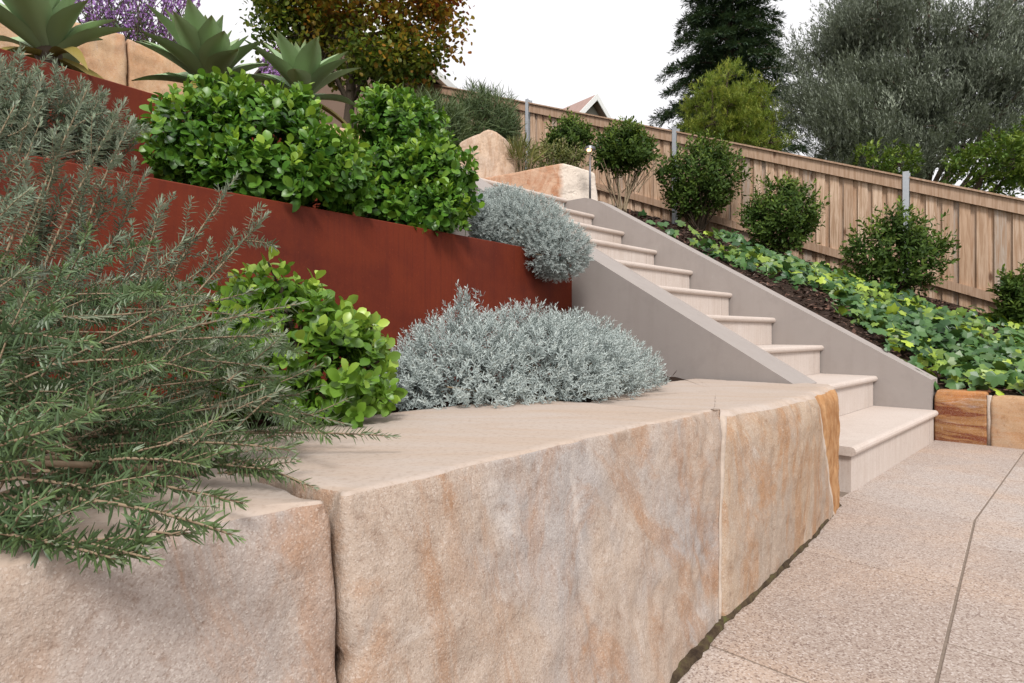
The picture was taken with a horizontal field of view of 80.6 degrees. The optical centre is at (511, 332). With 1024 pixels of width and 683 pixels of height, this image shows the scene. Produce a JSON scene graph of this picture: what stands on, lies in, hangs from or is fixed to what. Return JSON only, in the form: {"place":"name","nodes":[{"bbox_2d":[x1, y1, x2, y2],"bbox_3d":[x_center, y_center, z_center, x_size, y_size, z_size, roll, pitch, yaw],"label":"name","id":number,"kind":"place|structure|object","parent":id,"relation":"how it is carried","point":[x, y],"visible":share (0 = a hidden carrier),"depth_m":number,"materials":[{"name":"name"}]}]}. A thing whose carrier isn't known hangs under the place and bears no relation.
{"place":"outdoors","nodes":[
{"label":"outdoors","id":0,"kind":"place"},
{"bbox_2d":[45,376,684,453],"bbox_3d":[-1.130,0.202,0.825,1.127,0.022,5.210,0,0,45],"label":"garden bed","id":1,"kind":"object","parent":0,"point":[588,400],"visible":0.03,"depth_m":1.68,"materials":[{"name":"soil"}]},
{"bbox_2d":[0,55,280,456],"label":"rosemary bush","id":2,"kind":"object","parent":1,"relation":"on","point":[21,193],"visible":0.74,"depth_m":1.00,"materials":[{"name":"green plant"}]},
{"bbox_2d":[0,220,401,578],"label":"rosemary bush","id":3,"kind":"object","parent":1,"relation":"on","point":[80,464],"visible":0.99,"depth_m":0.66,"materials":[{"name":"green plant"}]},
{"bbox_2d":[0,150,571,412],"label":"steel retaining wall","id":4,"kind":"structure","parent":1,"relation":"on","point":[399,276],"depth_m":1.95,"materials":[{"name":"red metal"}]},
{"bbox_2d":[170,246,407,428],"bbox_3d":[-0.453,0.013,1.235,0.482,0.377,0.350,0,0,0],"label":"round leaved shrub","id":5,"kind":"object","parent":1,"relation":"on","point":[349,335],"visible":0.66,"depth_m":1.18,"materials":[{"name":"green plant"}]},
{"bbox_2d":[379,279,670,411],"bbox_3d":[0.086,0.030,1.774,1.110,0.346,0.560,0,0,-41],"label":"silver bush","id":6,"kind":"object","parent":1,"relation":"on","point":[582,365],"visible":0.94,"depth_m":1.58,"materials":[{"name":"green plant"}]},
{"bbox_2d":[461,370,675,394],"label":"bed mulch","id":7,"kind":"object","parent":1,"relation":"on","point":[607,386],"visible":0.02,"depth_m":2.17,"materials":[{"name":"brown wood"}]},
{"bbox_2d":[0,0,1023,198],"label":"sky","id":8,"kind":"structure","parent":0,"point":[561,54],"materials":[{"name":"white"}]},
{"bbox_2d":[610,204,684,226],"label":"hillside soil","id":9,"kind":"structure","parent":0,"point":[637,212],"depth_m":8.66,"materials":[{"name":"brown soil"}]},
{"bbox_2d":[60,0,281,92],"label":"purple flower bush","id":10,"kind":"object","parent":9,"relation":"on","point":[137,21],"visible":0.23,"depth_m":3.82,"materials":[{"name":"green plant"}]},
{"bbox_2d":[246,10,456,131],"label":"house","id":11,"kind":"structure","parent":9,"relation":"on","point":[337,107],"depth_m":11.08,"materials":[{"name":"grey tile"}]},
{"bbox_2d":[235,0,475,128],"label":"autumn tree","id":12,"kind":"object","parent":9,"relation":"on","point":[396,48],"visible":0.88,"depth_m":6.94,"materials":[{"name":"brown plant"}]},
{"bbox_2d":[396,80,477,154],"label":"fine leaved clump","id":13,"kind":"object","parent":9,"relation":"on","point":[460,128],"visible":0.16,"depth_m":6.45,"materials":[{"name":"green plant"}]},
{"bbox_2d":[439,76,526,145],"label":"fine leaved clump","id":14,"kind":"object","parent":9,"relation":"on","point":[502,120],"visible":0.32,"depth_m":6.97,"materials":[{"name":"green plant"}]},
{"bbox_2d":[459,130,517,177],"bbox_3d":[-0.294,-1.806,6.343,0.739,0.607,0.589,0,0,0],"label":"boulder","id":15,"kind":"object","parent":9,"relation":"on","point":[492,156],"visible":0.46,"depth_m":6.11,"materials":[{"name":"stone"}]},
{"bbox_2d":[504,130,550,172],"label":"strappy plant","id":16,"kind":"object","parent":9,"relation":"on","point":[520,151],"visible":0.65,"depth_m":6.25,"materials":[{"name":"green plant"}]},
{"bbox_2d":[483,164,597,200],"bbox_3d":[0.267,-1.423,6.053,1.244,0.482,0.442,0,0,0],"label":"boulder","id":17,"kind":"object","parent":9,"relation":"on","point":[567,182],"visible":0.52,"depth_m":5.88,"materials":[{"name":"stone"}]},
{"bbox_2d":[521,135,588,168],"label":"yellow green plant","id":18,"kind":"object","parent":9,"relation":"on","point":[561,155],"visible":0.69,"depth_m":6.87,"materials":[{"name":"green plant"}]},
{"bbox_2d":[540,107,596,165],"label":"evergreen shrub","id":19,"kind":"object","parent":9,"relation":"on","point":[571,130],"visible":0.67,"depth_m":8.08,"materials":[{"name":"green plant"}]},
{"bbox_2d":[580,115,669,210],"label":"evergreen shrub","id":20,"kind":"object","parent":9,"relation":"on","point":[628,146],"visible":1,"depth_m":7.29,"materials":[{"name":"green plant"}]},
{"bbox_2d":[623,209,1023,395],"bbox_3d":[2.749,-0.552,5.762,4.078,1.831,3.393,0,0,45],"label":"bark mulch","id":21,"kind":"object","parent":0,"point":[686,228],"visible":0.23,"depth_m":4.83,"materials":[{"name":"brown wood"}]},
{"bbox_2d":[584,145,595,198],"bbox_3d":[0.743,-1.453,5.750,0.110,0.657,0.109,0,0,0],"label":"path light","id":22,"kind":"object","parent":21,"relation":"on","point":[589,148],"visible":0.67,"depth_m":5.74,"materials":[{"name":"metal"}]},
{"bbox_2d":[650,127,754,232],"bbox_3d":[2.367,-1.918,7.613,1.266,1.362,1.102,0,0,0],"label":"evergreen shrub","id":23,"kind":"object","parent":21,"relation":"on","point":[712,181],"visible":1,"depth_m":7.46,"materials":[{"name":"green plant"}]},
{"bbox_2d":[732,171,829,255],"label":"evergreen shrub","id":24,"kind":"object","parent":21,"relation":"on","point":[778,227],"visible":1,"depth_m":6.65,"materials":[{"name":"green plant"}]},
{"bbox_2d":[638,209,1023,395],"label":"ivy","id":25,"kind":"object","parent":21,"relation":"on","point":[973,359],"visible":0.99,"depth_m":4.73,"materials":[{"name":"green plant"}]},
{"bbox_2d":[833,195,961,296],"bbox_3d":[3.866,-0.851,6.090,1.111,0.984,0.904,0,0,26],"label":"evergreen shrub","id":26,"kind":"object","parent":21,"relation":"on","point":[887,265],"visible":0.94,"depth_m":5.97,"materials":[{"name":"green plant"}]},
{"bbox_2d":[986,260,1023,322],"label":"evergreen shrub","id":27,"kind":"object","parent":21,"relation":"on","point":[1010,292],"visible":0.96,"depth_m":5.56,"materials":[{"name":"green plant"}]},
{"bbox_2d":[678,440,1023,682],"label":"paving","id":28,"kind":"structure","parent":0,"point":[811,614],"depth_m":1.46,"materials":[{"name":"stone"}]},
{"bbox_2d":[0,454,336,682],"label":"sandstone block","id":29,"kind":"structure","parent":28,"relation":"on","point":[258,606],"depth_m":0.55,"materials":[{"name":"beige stone"}]},
{"bbox_2d":[173,399,721,682],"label":"sandstone block","id":30,"kind":"structure","parent":28,"relation":"on","point":[557,542],"depth_m":0.88,"materials":[{"name":"beige stone"}]},
{"bbox_2d":[590,378,839,615],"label":"sandstone block","id":31,"kind":"structure","parent":28,"relation":"on","point":[781,499],"depth_m":1.62,"materials":[{"name":"beige sandstone"}]},
{"bbox_2d":[719,416,726,618],"bbox_3d":[0.471,0.415,1.362,0.033,0.445,0.149,0,0,16],"label":"mortar joint","id":32,"kind":"object","parent":31,"relation":"attached to","point":[723,421],"visible":0.49,"depth_m":1.36,"materials":[{"name":"beige concrete"}]},
{"bbox_2d":[670,502,841,682],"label":"dirt","id":33,"kind":"structure","parent":28,"relation":"on","point":[690,659],"depth_m":1.27,"materials":[{"name":"soil"}]},
{"bbox_2d":[934,389,991,444],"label":"edging block","id":34,"kind":"structure","parent":28,"relation":"on","point":[961,417],"depth_m":3.44,"materials":[{"name":"orange stone"}]},
{"bbox_2d":[990,394,1023,448],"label":"edging block","id":35,"kind":"structure","parent":28,"relation":"on","point":[1007,422],"depth_m":3.29,"materials":[{"name":"beige stone"}]},
{"bbox_2d":[987,395,991,445],"bbox_3d":[2.658,0.497,3.362,0.026,0.299,0.023,0,0,-28],"label":"mortar joint","id":36,"kind":"object","parent":35,"relation":"attached to","point":[989,397],"visible":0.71,"depth_m":3.35,"materials":[{"name":"beige concrete"}]},
{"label":"upper garden bed","id":37,"kind":"structure","parent":0,"visible":0},
{"bbox_2d":[0,5,126,85],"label":"sandstone wall block","id":38,"kind":"structure","parent":37,"relation":"on","point":[106,58],"depth_m":3.01,"materials":[{"name":"beige stone"}]},
{"bbox_2d":[0,0,135,78],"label":"agave","id":39,"kind":"object","parent":37,"relation":"on","point":[41,28],"visible":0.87,"depth_m":2.11,"materials":[{"name":"green plant"}]},
{"bbox_2d":[125,39,185,97],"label":"sandstone wall block","id":40,"kind":"structure","parent":37,"relation":"on","point":[142,61],"depth_m":3.16,"materials":[{"name":"beige stone"}]},
{"bbox_2d":[131,0,276,97],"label":"agave","id":41,"kind":"object","parent":37,"relation":"on","point":[204,43],"visible":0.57,"depth_m":2.54,"materials":[{"name":"green plant"}]},
{"bbox_2d":[245,30,360,123],"bbox_3d":[-1.022,-1.097,2.902,0.622,0.568,0.565,0,0,0],"label":"agave","id":42,"kind":"object","parent":37,"relation":"on","point":[291,63],"visible":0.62,"depth_m":2.79,"materials":[{"name":"green plant"}]},
{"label":"hillside beyond fence","id":43,"kind":"structure","parent":0,"visible":0},
{"bbox_2d":[563,93,610,117],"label":"house","id":44,"kind":"structure","parent":43,"relation":"on","point":[593,105],"depth_m":25.95,"materials":[{"name":"ceramic"}]},
{"bbox_2d":[646,0,811,155],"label":"conifer","id":45,"kind":"object","parent":43,"relation":"on","point":[744,30],"visible":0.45,"depth_m":23.12,"materials":[{"name":"green plant"}]},
{"bbox_2d":[674,56,798,150],"bbox_3d":[5.603,-4.343,14.874,3.253,5.145,2.061,0,0,0],"label":"feathery tree","id":46,"kind":"object","parent":43,"relation":"on","point":[748,104],"visible":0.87,"depth_m":14.72,"materials":[{"name":"green plant"}]},
{"bbox_2d":[814,0,912,168],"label":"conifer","id":47,"kind":"object","parent":43,"relation":"on","point":[868,49],"visible":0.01,"depth_m":29.82,"materials":[{"name":"green plant"}]},
{"bbox_2d":[843,136,925,176],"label":"leafy bush","id":48,"kind":"object","parent":43,"relation":"on","point":[905,157],"visible":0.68,"depth_m":8.97,"materials":[{"name":"green plant"}]},
{"bbox_2d":[763,0,1023,191],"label":"olive tree","id":49,"kind":"object","parent":43,"relation":"on","point":[840,114],"visible":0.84,"depth_m":10.22,"materials":[{"name":"green plant"}]},
{"bbox_2d":[937,115,1023,196],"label":"leafy bush","id":50,"kind":"object","parent":43,"relation":"on","point":[1012,175],"visible":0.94,"depth_m":9.03,"materials":[{"name":"green plant"}]},
{"label":"ground","id":51,"kind":"structure","parent":0,"visible":0},
{"bbox_2d":[451,170,816,383],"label":"stair side wall","id":52,"kind":"structure","parent":51,"relation":"on","point":[688,341],"depth_m":2.71,"materials":[{"name":"beige concrete"}]},
{"bbox_2d":[481,178,937,492],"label":"staircase","id":53,"kind":"structure","parent":51,"relation":"on","point":[875,441],"depth_m":3.51,"materials":[{"name":"stone"}]},
{"bbox_2d":[429,83,1023,312],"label":"paling fence","id":54,"kind":"object","parent":51,"relation":"on","point":[989,227],"visible":0.29,"depth_m":7.01,"materials":[{"name":"brown wood"}]},
{"bbox_2d":[564,198,936,415],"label":"stair side wall","id":55,"kind":"structure","parent":51,"relation":"on","point":[900,383],"depth_m":4.08,"materials":[{"name":"beige concrete"}]},
{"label":"middle garden bed","id":56,"kind":"structure","parent":0,"visible":0},
{"bbox_2d":[0,41,151,168],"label":"rosemary bush","id":57,"kind":"object","parent":56,"relation":"on","point":[61,107],"visible":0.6,"depth_m":1.51,"materials":[{"name":"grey plant"}]},
{"bbox_2d":[0,48,375,215],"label":"steel retaining wall","id":58,"kind":"structure","parent":56,"relation":"on","point":[136,98],"depth_m":2.10,"materials":[{"name":"red metal"}]},
{"bbox_2d":[124,66,382,216],"bbox_3d":[-0.811,-0.624,1.978,0.734,0.559,0.533,0,0,0],"label":"round leaved shrub","id":59,"kind":"object","parent":56,"relation":"on","point":[308,159],"visible":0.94,"depth_m":1.84,"materials":[{"name":"green plant"}]},
{"bbox_2d":[341,78,484,235],"bbox_3d":[-0.421,-0.714,2.502,0.620,0.762,0.619,0,0,0],"label":"round leaved shrub","id":60,"kind":"object","parent":56,"relation":"on","point":[425,182],"visible":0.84,"depth_m":2.39,"materials":[{"name":"green plant"}]},
{"bbox_2d":[466,181,596,282],"bbox_3d":[0.083,-0.491,2.951,0.616,0.531,0.627,0,0,0],"label":"silver bush","id":61,"kind":"object","parent":56,"relation":"on","point":[506,216],"visible":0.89,"depth_m":2.76,"materials":[{"name":"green plant"}]}
]}

